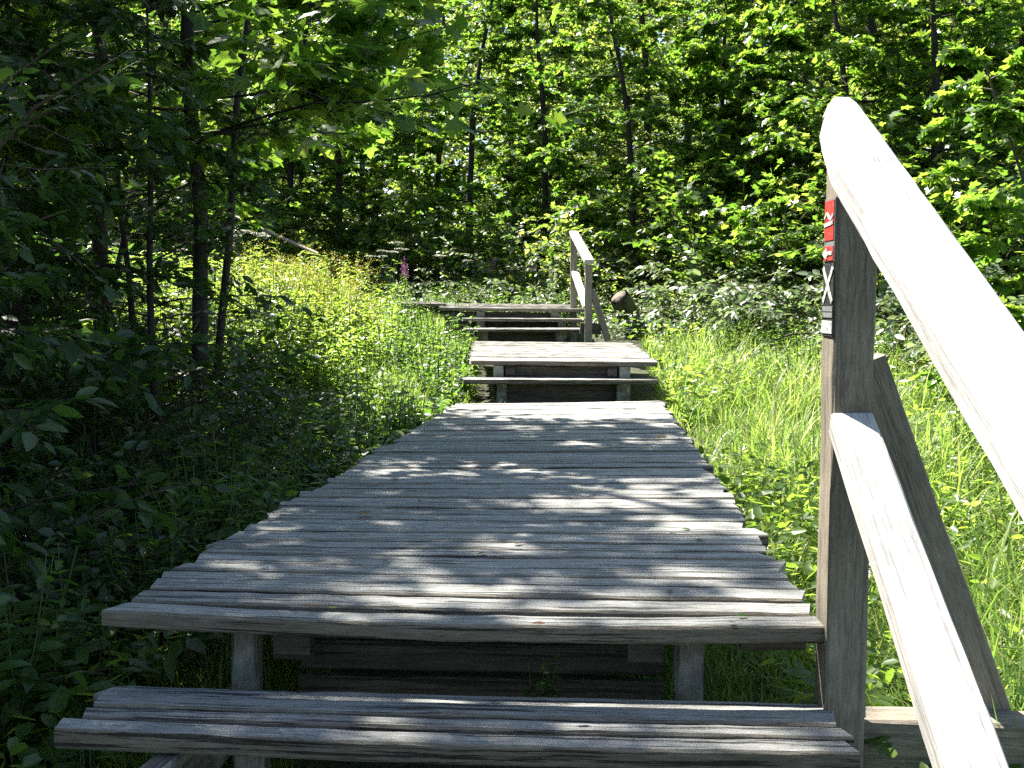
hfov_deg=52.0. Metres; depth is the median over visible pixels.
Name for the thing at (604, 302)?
bramble bush
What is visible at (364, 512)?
dead leaf
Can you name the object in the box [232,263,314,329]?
goldenrod plant
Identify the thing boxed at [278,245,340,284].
goldenrod plant
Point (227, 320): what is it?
tall weed
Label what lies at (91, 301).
shady bush
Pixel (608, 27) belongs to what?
maple tree
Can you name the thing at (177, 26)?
forest tree
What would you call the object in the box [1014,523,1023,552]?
nettle plant
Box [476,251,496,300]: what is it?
fireweed plant
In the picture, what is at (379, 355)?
tall weed
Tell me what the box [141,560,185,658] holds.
nettle plant
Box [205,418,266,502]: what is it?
nettle plant
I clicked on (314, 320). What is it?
tall weed
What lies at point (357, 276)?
goldenrod plant
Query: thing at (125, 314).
tall weed
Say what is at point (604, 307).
bramble bush
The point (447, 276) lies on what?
hogweed plant
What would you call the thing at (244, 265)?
goldenrod plant
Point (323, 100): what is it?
maple tree
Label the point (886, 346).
meadow herb
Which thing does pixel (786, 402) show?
meadow grass
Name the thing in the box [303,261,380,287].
goldenrod plant
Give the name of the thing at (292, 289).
tall weed
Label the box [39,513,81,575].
nettle plant
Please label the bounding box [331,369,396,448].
nettle plant
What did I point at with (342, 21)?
maple tree
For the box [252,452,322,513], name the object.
nettle plant
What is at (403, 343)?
nettle plant
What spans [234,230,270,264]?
hogweed plant
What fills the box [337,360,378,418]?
nettle plant
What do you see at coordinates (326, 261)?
goldenrod plant
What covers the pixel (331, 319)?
goldenrod plant
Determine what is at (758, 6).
forest tree
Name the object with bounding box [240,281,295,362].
tall weed
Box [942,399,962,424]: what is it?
nettle plant
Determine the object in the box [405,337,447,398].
nettle plant
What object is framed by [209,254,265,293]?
tall weed
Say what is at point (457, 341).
nettle plant
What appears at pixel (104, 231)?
hazel tree
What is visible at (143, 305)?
tall weed
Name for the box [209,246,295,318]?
goldenrod plant
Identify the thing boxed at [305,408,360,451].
leafy weed
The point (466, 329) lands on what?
leafy weed
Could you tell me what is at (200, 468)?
nettle plant
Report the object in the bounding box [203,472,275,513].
leafy weed
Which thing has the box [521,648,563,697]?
sprouting weed
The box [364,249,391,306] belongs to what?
hogweed plant
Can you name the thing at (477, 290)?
leafy weed
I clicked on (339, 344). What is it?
tall weed
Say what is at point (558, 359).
boardwalk deck
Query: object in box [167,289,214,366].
tall weed
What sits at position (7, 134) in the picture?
privet bush
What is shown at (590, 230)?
green bush
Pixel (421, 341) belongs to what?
leafy weed
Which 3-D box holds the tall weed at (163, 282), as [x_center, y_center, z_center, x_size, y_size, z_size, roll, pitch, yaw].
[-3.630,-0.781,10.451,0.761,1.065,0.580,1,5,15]
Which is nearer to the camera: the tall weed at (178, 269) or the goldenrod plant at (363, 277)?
the goldenrod plant at (363, 277)
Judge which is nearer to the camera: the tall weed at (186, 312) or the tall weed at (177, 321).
the tall weed at (177, 321)
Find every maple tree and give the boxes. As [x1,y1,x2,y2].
[0,0,422,398]
[0,0,585,424]
[236,0,433,286]
[362,0,564,291]
[432,0,641,289]
[522,0,730,307]
[615,0,807,288]
[642,0,867,280]
[726,0,969,306]
[786,0,1023,278]
[887,0,1023,237]
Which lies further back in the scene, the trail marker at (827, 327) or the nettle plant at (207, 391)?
the nettle plant at (207, 391)
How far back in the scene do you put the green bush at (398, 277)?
18.47 m
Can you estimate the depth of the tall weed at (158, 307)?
8.67 m
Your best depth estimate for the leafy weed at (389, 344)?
9.38 m
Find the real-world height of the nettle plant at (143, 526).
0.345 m
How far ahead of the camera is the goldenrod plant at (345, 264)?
10.12 m
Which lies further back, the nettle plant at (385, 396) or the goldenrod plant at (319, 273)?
the goldenrod plant at (319, 273)
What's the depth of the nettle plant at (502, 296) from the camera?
14.12 m
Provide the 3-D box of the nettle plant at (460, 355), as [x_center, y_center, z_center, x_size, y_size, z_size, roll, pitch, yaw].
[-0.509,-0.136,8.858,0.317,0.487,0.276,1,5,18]
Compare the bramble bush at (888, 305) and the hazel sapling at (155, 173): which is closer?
the hazel sapling at (155, 173)
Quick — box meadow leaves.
[640,298,1023,767]
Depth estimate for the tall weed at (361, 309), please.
10.52 m
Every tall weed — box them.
[55,299,120,377]
[60,285,146,348]
[113,272,180,322]
[113,304,169,348]
[117,293,191,345]
[122,252,173,308]
[123,280,191,340]
[138,287,189,326]
[142,304,186,345]
[144,297,191,393]
[154,254,191,294]
[155,262,192,314]
[155,266,192,323]
[155,282,212,410]
[155,290,191,339]
[160,275,191,311]
[161,279,191,327]
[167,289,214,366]
[168,290,244,368]
[173,287,234,339]
[177,288,248,395]
[177,296,232,340]
[184,288,235,347]
[186,283,237,362]
[191,269,260,338]
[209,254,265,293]
[210,242,260,276]
[210,256,272,306]
[211,279,261,335]
[213,287,283,361]
[218,264,288,290]
[224,322,288,403]
[225,289,304,398]
[226,297,271,348]
[226,311,286,411]
[227,272,272,314]
[230,262,312,377]
[231,293,285,346]
[232,275,312,369]
[233,240,272,281]
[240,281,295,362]
[242,270,305,313]
[242,275,318,341]
[246,281,302,339]
[248,275,317,381]
[249,306,327,410]
[255,249,301,281]
[255,298,330,405]
[263,256,291,286]
[263,287,308,352]
[264,273,313,312]
[271,302,327,362]
[272,315,323,379]
[281,245,327,295]
[281,324,353,414]
[282,298,334,341]
[282,302,329,347]
[283,267,338,318]
[286,299,325,370]
[295,303,348,369]
[303,260,347,282]
[306,329,364,407]
[307,309,368,390]
[328,300,372,364]
[333,292,370,333]
[338,279,379,318]
[342,322,377,364]
[354,311,396,352]
[355,321,397,361]
[359,306,397,341]
[360,331,389,376]
[361,293,384,331]
[364,278,413,332]
[367,287,396,330]
[368,304,401,352]
[369,299,401,341]
[370,297,401,329]
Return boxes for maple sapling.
[342,80,491,290]
[483,77,621,290]
[643,60,813,281]
[644,0,826,276]
[785,0,1010,285]
[910,39,1023,388]
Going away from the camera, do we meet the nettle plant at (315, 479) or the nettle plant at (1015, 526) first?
the nettle plant at (1015, 526)
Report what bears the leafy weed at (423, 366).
on the ground at (58, 703)
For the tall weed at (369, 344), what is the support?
on the ground at (58, 703)
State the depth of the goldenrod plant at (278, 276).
9.66 m
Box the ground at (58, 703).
[0,242,975,767]
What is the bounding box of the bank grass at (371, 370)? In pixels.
[162,307,483,433]
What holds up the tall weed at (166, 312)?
on the ground at (58, 703)
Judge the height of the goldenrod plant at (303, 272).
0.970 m
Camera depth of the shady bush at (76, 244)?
9.18 m
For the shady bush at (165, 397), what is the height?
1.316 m
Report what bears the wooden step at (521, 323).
on the ground at (58, 703)
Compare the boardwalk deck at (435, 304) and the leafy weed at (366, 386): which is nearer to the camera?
the leafy weed at (366, 386)
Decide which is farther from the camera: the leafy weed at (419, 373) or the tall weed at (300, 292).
the tall weed at (300, 292)
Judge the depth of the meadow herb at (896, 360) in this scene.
8.60 m
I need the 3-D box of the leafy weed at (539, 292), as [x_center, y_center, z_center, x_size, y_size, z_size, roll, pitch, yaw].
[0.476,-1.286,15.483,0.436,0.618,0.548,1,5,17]
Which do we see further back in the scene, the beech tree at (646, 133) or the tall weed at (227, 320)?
the beech tree at (646, 133)
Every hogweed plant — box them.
[209,230,266,275]
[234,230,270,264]
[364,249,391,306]
[381,242,407,309]
[436,254,473,295]
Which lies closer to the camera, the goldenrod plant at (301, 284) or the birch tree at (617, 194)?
the goldenrod plant at (301, 284)
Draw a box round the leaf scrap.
[532,621,544,623]
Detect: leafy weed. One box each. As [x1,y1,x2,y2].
[0,458,86,545]
[10,479,81,576]
[11,595,128,761]
[12,478,87,546]
[27,440,115,530]
[29,587,139,707]
[33,551,123,657]
[85,515,191,668]
[141,497,281,634]
[144,475,259,564]
[157,434,256,522]
[164,428,206,470]
[172,416,223,448]
[183,406,266,462]
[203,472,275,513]
[247,445,327,522]
[254,371,293,412]
[268,419,361,488]
[284,385,315,432]
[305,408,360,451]
[316,351,366,386]
[318,392,373,449]
[330,399,400,468]
[334,370,385,409]
[351,327,396,374]
[354,366,379,391]
[365,275,387,301]
[365,351,401,374]
[367,280,409,308]
[367,324,407,360]
[372,356,425,384]
[389,319,436,361]
[392,300,422,330]
[393,337,426,370]
[397,308,421,334]
[397,319,438,350]
[398,327,448,375]
[398,354,431,384]
[404,316,454,351]
[405,299,442,331]
[405,305,437,338]
[406,324,447,347]
[406,350,455,404]
[407,359,442,377]
[410,341,450,374]
[414,317,442,355]
[416,309,462,340]
[420,319,439,350]
[421,311,461,354]
[425,320,478,367]
[428,373,462,402]
[429,279,462,300]
[437,295,472,337]
[437,335,470,376]
[440,324,466,351]
[445,336,470,358]
[457,282,479,302]
[517,276,542,303]
[527,276,558,303]
[545,287,578,326]
[564,294,584,327]
[652,294,670,310]
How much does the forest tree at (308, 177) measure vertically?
9.647 m
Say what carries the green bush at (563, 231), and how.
on the ground at (58, 703)
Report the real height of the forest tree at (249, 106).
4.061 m
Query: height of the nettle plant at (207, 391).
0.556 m
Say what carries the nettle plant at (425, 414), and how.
on the ground at (58, 703)
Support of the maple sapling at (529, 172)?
on the ground at (58, 703)
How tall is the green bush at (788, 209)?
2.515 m
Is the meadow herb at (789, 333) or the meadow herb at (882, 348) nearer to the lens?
the meadow herb at (882, 348)
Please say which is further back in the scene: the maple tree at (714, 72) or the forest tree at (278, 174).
the forest tree at (278, 174)
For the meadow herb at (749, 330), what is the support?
on the ground at (58, 703)
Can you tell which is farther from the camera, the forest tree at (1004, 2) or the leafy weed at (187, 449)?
the forest tree at (1004, 2)
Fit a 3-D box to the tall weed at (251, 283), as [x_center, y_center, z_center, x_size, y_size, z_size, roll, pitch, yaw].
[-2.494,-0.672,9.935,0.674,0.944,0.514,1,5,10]
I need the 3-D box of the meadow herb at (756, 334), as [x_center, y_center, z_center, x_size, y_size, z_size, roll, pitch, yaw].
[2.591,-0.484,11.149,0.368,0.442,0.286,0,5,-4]
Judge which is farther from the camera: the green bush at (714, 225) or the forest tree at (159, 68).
the forest tree at (159, 68)
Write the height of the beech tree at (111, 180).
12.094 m
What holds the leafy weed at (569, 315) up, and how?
on the ground at (58, 703)
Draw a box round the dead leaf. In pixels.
[359,510,371,513]
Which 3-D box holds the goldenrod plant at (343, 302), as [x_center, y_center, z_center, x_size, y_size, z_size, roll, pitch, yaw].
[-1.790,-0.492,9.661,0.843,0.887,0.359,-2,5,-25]
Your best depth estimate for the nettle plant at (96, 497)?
3.94 m
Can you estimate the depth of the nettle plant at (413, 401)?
7.33 m
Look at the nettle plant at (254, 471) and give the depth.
4.97 m
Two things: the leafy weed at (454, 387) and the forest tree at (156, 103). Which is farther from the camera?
the forest tree at (156, 103)
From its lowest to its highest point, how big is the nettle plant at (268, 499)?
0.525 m
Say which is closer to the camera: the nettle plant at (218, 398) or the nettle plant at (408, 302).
the nettle plant at (218, 398)
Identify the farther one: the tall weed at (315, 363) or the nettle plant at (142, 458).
the tall weed at (315, 363)
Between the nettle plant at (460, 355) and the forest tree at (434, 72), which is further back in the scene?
the forest tree at (434, 72)
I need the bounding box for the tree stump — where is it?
[610,290,644,336]
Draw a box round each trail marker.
[821,263,834,336]
[822,197,836,261]
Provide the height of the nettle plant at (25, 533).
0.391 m
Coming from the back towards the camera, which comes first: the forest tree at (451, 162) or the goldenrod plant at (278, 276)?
the forest tree at (451, 162)
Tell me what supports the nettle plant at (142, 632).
on the ground at (58, 703)
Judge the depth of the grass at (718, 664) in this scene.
2.96 m
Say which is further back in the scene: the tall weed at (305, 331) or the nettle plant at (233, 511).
the tall weed at (305, 331)
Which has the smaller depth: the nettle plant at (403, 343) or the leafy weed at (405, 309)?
the nettle plant at (403, 343)
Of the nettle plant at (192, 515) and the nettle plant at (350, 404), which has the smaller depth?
the nettle plant at (192, 515)
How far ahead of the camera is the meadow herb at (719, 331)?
11.07 m
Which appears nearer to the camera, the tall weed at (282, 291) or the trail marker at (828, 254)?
the trail marker at (828, 254)
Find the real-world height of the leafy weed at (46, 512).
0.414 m
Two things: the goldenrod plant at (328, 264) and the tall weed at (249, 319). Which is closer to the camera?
the tall weed at (249, 319)
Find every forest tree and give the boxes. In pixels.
[0,0,157,203]
[1,23,116,249]
[83,1,306,276]
[87,3,297,260]
[108,64,265,267]
[110,10,289,224]
[129,0,272,240]
[131,0,335,262]
[186,0,392,286]
[225,18,370,270]
[247,1,384,256]
[264,1,449,289]
[266,38,366,248]
[309,1,492,276]
[366,11,457,241]
[397,0,491,249]
[442,6,605,270]
[455,0,639,243]
[518,0,611,283]
[533,0,681,227]
[562,10,709,283]
[609,0,694,193]
[666,2,821,214]
[679,2,773,226]
[772,9,871,172]
[779,0,1018,193]
[815,0,899,116]
[853,28,927,152]
[903,0,1018,187]
[916,0,1021,168]
[916,16,1009,161]
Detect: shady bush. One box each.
[0,315,320,463]
[0,332,241,462]
[0,338,351,530]
[0,342,335,460]
[0,369,170,583]
[0,375,330,581]
[0,450,232,700]
[0,457,210,713]
[2,259,308,384]
[13,202,158,310]
[17,236,159,364]
[20,235,179,394]
[42,237,274,348]
[101,396,353,504]
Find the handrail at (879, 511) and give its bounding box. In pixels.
[814,97,1023,767]
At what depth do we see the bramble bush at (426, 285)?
15.77 m
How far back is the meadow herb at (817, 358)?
9.06 m
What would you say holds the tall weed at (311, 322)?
on the ground at (58, 703)
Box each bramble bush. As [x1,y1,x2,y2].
[360,264,478,312]
[394,282,511,311]
[448,279,567,312]
[501,266,592,323]
[561,290,681,324]
[578,269,697,331]
[593,307,685,341]
[595,239,766,332]
[606,295,710,335]
[645,269,882,342]
[658,294,770,340]
[674,269,919,360]
[729,273,822,347]
[799,258,1023,354]
[875,299,920,340]
[877,295,1023,390]
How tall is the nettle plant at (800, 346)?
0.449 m
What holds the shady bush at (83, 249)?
on the ground at (58, 703)
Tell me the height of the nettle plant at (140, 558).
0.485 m
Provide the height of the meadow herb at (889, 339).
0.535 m
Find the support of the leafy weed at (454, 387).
on the ground at (58, 703)
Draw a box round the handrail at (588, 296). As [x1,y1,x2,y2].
[569,231,610,342]
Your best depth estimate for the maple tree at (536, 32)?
18.19 m
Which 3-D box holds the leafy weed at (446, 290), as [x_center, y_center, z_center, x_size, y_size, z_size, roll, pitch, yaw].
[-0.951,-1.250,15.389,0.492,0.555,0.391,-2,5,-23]
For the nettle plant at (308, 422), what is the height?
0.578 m
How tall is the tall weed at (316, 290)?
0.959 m
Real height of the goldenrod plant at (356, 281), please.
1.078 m
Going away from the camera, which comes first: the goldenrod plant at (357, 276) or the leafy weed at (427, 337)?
the leafy weed at (427, 337)
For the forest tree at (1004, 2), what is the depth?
20.75 m
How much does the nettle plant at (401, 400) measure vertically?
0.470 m
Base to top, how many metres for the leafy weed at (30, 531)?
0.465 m
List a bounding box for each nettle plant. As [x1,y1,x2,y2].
[0,543,92,741]
[0,547,88,751]
[0,554,65,767]
[0,585,50,655]
[5,584,100,764]
[12,425,100,532]
[17,505,99,604]
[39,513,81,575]
[45,486,98,557]
[95,449,185,547]
[97,472,135,522]
[101,421,140,482]
[101,428,196,531]
[115,507,184,647]
[117,629,188,686]
[120,484,170,555]
[126,439,181,532]
[135,383,175,440]
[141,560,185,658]
[161,445,259,571]
[169,430,237,559]
[177,373,223,414]
[181,362,238,437]
[186,503,256,557]
[187,432,266,539]
[194,432,243,492]
[195,472,260,546]
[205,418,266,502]
[205,448,302,539]
[231,463,278,530]
[240,442,284,509]
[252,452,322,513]
[258,358,305,427]
[272,403,354,486]
[281,387,357,474]
[287,427,334,488]
[291,463,332,490]
[294,379,340,442]
[294,466,327,496]
[298,372,329,409]
[300,335,346,386]
[309,391,364,456]
[316,458,350,484]
[328,385,369,433]
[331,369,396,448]
[336,405,392,468]
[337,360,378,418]
[342,356,366,389]
[359,414,390,453]
[366,320,409,369]
[370,413,384,435]
[374,378,398,412]
[374,381,420,441]
[377,372,411,419]
[379,273,403,296]
[379,363,405,393]
[382,292,411,314]
[382,301,410,342]
[382,399,418,440]
[385,320,421,368]
[385,378,420,424]
[388,332,416,367]
[392,289,417,320]
[395,386,428,424]
[397,308,419,338]
[397,381,441,433]
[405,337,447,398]
[407,296,428,325]
[407,340,435,376]
[415,372,439,404]
[420,377,445,400]
[428,336,456,363]
[430,282,451,307]
[430,291,440,307]
[430,345,461,395]
[440,308,475,351]
[440,328,473,360]
[440,339,462,372]
[457,278,473,302]
[486,285,507,311]
[488,288,506,303]
[505,284,534,311]
[550,286,569,324]
[735,336,749,358]
[750,352,779,383]
[758,323,784,355]
[790,331,817,367]
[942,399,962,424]
[979,448,999,490]
[992,489,1019,544]
[995,508,1023,559]
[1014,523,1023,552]
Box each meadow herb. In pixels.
[709,319,749,357]
[711,327,741,353]
[713,320,737,348]
[719,316,750,351]
[720,302,748,338]
[720,303,759,338]
[728,328,752,348]
[729,313,764,349]
[733,325,768,348]
[739,320,775,346]
[753,352,783,381]
[757,301,788,336]
[761,337,813,383]
[763,325,798,348]
[766,344,792,361]
[774,321,812,351]
[781,312,808,342]
[782,337,818,374]
[786,316,821,351]
[813,347,820,368]
[874,332,906,363]
[875,318,901,357]
[875,324,911,374]
[875,332,891,353]
[886,343,911,385]
[895,340,927,374]
[896,331,933,374]
[899,360,912,386]
[927,388,951,413]
[932,379,956,416]
[944,405,977,477]
[951,424,994,485]
[970,490,1023,555]
[989,503,1023,567]
[990,468,1011,512]
[1011,546,1023,573]
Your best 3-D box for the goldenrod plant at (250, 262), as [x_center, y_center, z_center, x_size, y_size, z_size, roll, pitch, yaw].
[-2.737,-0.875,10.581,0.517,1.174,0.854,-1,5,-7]
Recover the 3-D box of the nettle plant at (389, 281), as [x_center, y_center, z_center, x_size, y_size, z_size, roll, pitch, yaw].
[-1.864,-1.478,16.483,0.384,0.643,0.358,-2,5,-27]
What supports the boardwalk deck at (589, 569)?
on the ground at (58, 703)
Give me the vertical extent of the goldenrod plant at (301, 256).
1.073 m
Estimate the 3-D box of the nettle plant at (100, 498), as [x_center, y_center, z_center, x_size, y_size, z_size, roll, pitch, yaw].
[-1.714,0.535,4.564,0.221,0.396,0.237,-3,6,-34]
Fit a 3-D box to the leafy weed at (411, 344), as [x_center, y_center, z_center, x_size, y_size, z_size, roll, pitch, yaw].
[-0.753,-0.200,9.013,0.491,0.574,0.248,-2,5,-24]
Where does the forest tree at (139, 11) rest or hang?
on the ground at (58, 703)
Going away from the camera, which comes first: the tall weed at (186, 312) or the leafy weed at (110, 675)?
the leafy weed at (110, 675)
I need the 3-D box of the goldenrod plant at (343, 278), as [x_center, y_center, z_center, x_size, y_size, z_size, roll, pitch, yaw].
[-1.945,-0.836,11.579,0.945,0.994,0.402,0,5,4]
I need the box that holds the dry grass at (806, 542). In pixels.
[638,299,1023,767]
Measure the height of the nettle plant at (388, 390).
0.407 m
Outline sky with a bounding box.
[36,0,1010,235]
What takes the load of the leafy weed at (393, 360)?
on the ground at (58, 703)
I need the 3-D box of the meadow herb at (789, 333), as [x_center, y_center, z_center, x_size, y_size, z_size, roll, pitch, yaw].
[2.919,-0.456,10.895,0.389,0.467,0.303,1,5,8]
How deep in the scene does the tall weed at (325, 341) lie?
8.71 m
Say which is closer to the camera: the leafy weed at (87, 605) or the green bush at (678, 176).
the leafy weed at (87, 605)
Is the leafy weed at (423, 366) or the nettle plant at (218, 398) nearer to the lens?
the nettle plant at (218, 398)
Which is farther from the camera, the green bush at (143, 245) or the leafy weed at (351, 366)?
the green bush at (143, 245)
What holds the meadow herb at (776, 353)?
on the ground at (58, 703)
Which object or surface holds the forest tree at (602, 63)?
on the ground at (58, 703)
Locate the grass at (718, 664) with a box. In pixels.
[78,632,806,767]
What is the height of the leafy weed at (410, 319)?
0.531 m
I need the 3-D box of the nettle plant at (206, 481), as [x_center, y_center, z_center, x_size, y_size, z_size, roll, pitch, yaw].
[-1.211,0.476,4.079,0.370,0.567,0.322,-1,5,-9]
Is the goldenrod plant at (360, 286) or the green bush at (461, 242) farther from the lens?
the green bush at (461, 242)
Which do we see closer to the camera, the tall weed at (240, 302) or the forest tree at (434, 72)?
the tall weed at (240, 302)
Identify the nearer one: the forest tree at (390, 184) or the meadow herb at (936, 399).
the meadow herb at (936, 399)
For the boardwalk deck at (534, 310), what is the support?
on the ground at (58, 703)
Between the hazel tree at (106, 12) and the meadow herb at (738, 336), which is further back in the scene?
the meadow herb at (738, 336)
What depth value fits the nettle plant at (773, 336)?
10.64 m
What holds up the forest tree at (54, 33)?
on the ground at (58, 703)
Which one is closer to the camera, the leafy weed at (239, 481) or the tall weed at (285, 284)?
the leafy weed at (239, 481)
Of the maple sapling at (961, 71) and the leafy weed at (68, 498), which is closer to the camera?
the leafy weed at (68, 498)
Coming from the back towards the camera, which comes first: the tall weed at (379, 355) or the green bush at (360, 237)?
the green bush at (360, 237)
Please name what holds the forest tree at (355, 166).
on the ground at (58, 703)
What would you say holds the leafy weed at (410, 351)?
on the ground at (58, 703)
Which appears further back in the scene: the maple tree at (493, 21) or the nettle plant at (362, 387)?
the maple tree at (493, 21)
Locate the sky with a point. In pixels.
(659, 39)
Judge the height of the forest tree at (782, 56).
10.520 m
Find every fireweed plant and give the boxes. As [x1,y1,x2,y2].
[399,257,409,309]
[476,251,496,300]
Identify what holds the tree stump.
on the ground at (58, 703)
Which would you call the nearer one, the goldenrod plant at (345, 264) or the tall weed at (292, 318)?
the tall weed at (292, 318)
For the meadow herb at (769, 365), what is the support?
on the ground at (58, 703)
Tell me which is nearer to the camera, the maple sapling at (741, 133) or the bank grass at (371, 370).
the bank grass at (371, 370)
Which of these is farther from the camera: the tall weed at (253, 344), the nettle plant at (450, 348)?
the nettle plant at (450, 348)
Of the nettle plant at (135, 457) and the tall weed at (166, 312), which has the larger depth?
the tall weed at (166, 312)
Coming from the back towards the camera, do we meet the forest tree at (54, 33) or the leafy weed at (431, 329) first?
the forest tree at (54, 33)
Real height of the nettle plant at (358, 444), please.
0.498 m
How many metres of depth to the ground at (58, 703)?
3.24 m
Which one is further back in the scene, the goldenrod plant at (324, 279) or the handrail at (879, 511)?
the goldenrod plant at (324, 279)
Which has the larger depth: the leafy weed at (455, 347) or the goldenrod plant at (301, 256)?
the goldenrod plant at (301, 256)
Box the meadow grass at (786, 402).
[635,290,1023,760]
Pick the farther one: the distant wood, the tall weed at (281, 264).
the distant wood
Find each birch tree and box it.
[382,1,501,282]
[434,0,593,287]
[596,0,759,198]
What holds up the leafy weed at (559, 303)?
on the ground at (58, 703)
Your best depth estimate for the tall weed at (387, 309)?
11.38 m
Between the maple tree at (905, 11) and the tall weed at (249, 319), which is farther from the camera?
the maple tree at (905, 11)
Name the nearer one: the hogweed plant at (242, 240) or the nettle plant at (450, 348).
the nettle plant at (450, 348)
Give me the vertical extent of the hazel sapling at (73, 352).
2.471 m
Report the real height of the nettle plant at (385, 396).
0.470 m
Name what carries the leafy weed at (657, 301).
on the ground at (58, 703)
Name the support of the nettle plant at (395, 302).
on the ground at (58, 703)
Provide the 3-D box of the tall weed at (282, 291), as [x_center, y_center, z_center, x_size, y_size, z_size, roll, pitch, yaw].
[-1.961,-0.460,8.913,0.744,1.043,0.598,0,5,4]
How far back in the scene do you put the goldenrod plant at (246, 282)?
9.54 m
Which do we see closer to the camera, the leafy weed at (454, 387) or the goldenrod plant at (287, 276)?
the leafy weed at (454, 387)
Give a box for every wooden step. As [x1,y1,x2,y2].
[54,686,859,767]
[458,377,657,402]
[462,318,581,341]
[463,328,579,341]
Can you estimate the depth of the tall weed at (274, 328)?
7.90 m
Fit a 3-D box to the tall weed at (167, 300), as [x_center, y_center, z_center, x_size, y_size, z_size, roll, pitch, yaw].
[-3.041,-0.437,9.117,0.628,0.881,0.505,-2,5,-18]
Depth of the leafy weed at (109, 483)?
4.55 m
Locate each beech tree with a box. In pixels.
[0,64,126,196]
[49,4,231,162]
[467,0,674,288]
[544,0,743,287]
[673,0,913,225]
[736,0,1018,278]
[776,0,1018,179]
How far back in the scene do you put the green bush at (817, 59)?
11.98 m
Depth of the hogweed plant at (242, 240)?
12.42 m
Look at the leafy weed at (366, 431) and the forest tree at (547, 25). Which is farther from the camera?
the forest tree at (547, 25)
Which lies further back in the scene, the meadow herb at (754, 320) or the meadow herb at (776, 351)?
the meadow herb at (754, 320)
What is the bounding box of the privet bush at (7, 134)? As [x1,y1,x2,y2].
[0,33,160,454]
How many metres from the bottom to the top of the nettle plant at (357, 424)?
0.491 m
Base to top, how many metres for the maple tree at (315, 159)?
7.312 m
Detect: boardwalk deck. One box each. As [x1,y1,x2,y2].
[101,401,824,767]
[400,301,445,317]
[437,303,584,340]
[467,341,657,402]
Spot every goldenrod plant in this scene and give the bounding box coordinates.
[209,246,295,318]
[209,268,259,298]
[217,263,294,320]
[230,241,268,304]
[230,273,300,348]
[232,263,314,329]
[234,251,279,283]
[237,250,278,290]
[240,233,296,277]
[242,241,308,284]
[250,245,281,285]
[251,256,320,299]
[256,255,362,321]
[258,252,313,322]
[258,252,337,298]
[260,270,319,308]
[267,243,314,281]
[267,283,361,337]
[270,254,353,292]
[271,254,342,295]
[271,268,347,333]
[272,257,326,304]
[277,255,337,300]
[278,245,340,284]
[279,278,364,367]
[282,255,348,301]
[287,262,378,345]
[288,258,373,307]
[288,262,312,296]
[288,275,356,350]
[290,280,345,323]
[292,251,339,324]
[297,291,386,365]
[298,265,372,313]
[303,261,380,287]
[305,287,375,346]
[307,260,373,337]
[311,289,384,331]
[313,281,381,363]
[314,251,373,321]
[314,274,368,348]
[316,276,384,307]
[318,258,382,330]
[318,269,354,336]
[331,277,380,364]
[334,260,363,312]
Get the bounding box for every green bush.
[14,211,192,270]
[77,147,337,274]
[171,197,353,275]
[236,171,496,291]
[323,221,463,300]
[343,146,568,292]
[360,219,527,297]
[411,221,666,302]
[443,178,690,307]
[524,189,794,303]
[566,242,757,314]
[572,142,826,277]
[624,149,826,305]
[647,218,797,285]
[673,237,884,315]
[677,119,1015,285]
[708,146,1017,305]
[755,189,1008,300]
[765,214,1023,300]
[766,127,1023,302]
[780,110,1023,294]
[806,46,1023,304]
[819,171,1023,304]
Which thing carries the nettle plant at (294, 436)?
on the ground at (58, 703)
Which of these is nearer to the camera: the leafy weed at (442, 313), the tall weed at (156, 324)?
the tall weed at (156, 324)
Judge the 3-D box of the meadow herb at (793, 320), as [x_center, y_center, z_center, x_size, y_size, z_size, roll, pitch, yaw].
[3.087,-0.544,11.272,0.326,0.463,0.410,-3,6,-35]
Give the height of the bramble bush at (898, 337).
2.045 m
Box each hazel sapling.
[0,0,188,536]
[0,0,245,489]
[0,0,251,654]
[0,0,325,442]
[0,3,235,437]
[0,187,207,577]
[4,0,289,412]
[38,14,246,347]
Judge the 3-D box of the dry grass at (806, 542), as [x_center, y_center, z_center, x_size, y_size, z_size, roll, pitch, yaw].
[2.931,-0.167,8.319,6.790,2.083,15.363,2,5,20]
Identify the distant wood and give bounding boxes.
[0,0,1019,260]
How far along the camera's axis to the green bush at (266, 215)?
17.04 m
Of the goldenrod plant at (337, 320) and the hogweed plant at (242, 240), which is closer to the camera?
the goldenrod plant at (337, 320)
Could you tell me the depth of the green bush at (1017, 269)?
12.07 m
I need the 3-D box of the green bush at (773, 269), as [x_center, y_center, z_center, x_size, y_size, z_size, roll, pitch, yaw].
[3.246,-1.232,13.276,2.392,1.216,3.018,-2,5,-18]
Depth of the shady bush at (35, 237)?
7.59 m
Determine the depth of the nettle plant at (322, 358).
8.11 m
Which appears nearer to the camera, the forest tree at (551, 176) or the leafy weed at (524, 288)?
the leafy weed at (524, 288)
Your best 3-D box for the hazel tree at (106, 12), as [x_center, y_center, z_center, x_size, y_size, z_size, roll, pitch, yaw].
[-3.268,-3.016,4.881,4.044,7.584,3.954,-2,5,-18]
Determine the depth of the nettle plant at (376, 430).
6.23 m
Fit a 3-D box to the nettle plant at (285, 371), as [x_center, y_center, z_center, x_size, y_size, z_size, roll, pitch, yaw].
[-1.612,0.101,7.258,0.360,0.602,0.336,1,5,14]
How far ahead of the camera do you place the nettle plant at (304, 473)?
4.78 m
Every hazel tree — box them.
[0,0,215,462]
[25,5,257,344]
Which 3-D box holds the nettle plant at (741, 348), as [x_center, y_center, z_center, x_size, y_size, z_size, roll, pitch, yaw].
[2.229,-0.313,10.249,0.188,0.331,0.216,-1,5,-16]
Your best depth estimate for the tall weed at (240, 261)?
12.54 m
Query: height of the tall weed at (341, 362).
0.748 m

